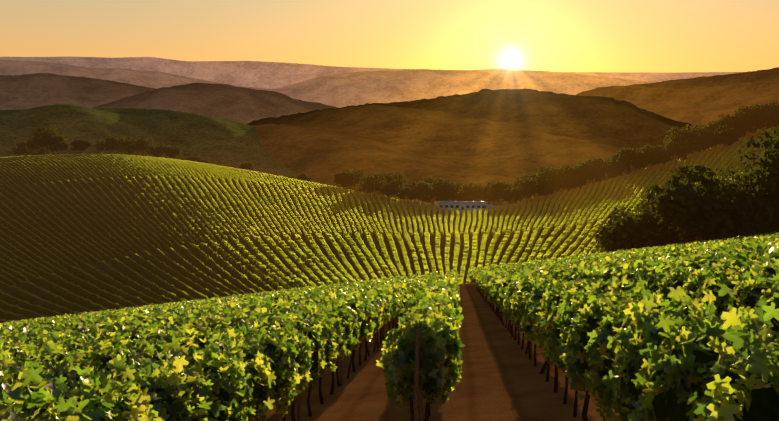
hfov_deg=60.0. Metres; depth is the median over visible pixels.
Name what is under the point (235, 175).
vine leaves
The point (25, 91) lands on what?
ridge
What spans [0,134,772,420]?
ground
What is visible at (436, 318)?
vine leaves
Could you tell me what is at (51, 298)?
vine rows
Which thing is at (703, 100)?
ridge
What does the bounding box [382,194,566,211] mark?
gravel yard
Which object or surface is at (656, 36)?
sky
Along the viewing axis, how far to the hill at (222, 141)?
1705.08 m
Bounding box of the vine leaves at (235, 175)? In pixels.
[0,125,778,321]
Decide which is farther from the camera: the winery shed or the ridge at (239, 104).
the ridge at (239, 104)
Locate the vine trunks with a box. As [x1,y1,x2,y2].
[255,286,607,420]
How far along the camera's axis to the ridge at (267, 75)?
35688.73 m
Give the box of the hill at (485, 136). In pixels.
[247,89,711,205]
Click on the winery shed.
(463, 205)
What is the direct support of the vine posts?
on the ground at (502, 379)
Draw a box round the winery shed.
[437,200,493,209]
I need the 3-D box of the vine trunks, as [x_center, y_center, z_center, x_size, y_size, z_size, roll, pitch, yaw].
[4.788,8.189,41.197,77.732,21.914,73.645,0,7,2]
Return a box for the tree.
[9,102,778,252]
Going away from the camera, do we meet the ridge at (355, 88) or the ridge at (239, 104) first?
the ridge at (239, 104)
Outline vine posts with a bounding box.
[34,240,770,420]
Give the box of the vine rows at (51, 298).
[0,134,775,322]
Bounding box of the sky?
[0,0,778,72]
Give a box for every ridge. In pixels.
[0,57,742,88]
[0,60,652,107]
[0,73,155,109]
[94,82,337,123]
[576,67,778,138]
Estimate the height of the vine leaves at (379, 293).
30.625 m
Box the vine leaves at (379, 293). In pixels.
[0,231,778,363]
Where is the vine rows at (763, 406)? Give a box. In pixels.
[0,246,778,420]
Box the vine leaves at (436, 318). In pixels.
[0,259,778,420]
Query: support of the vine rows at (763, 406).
on the ground at (502, 379)
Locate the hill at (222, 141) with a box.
[0,104,337,187]

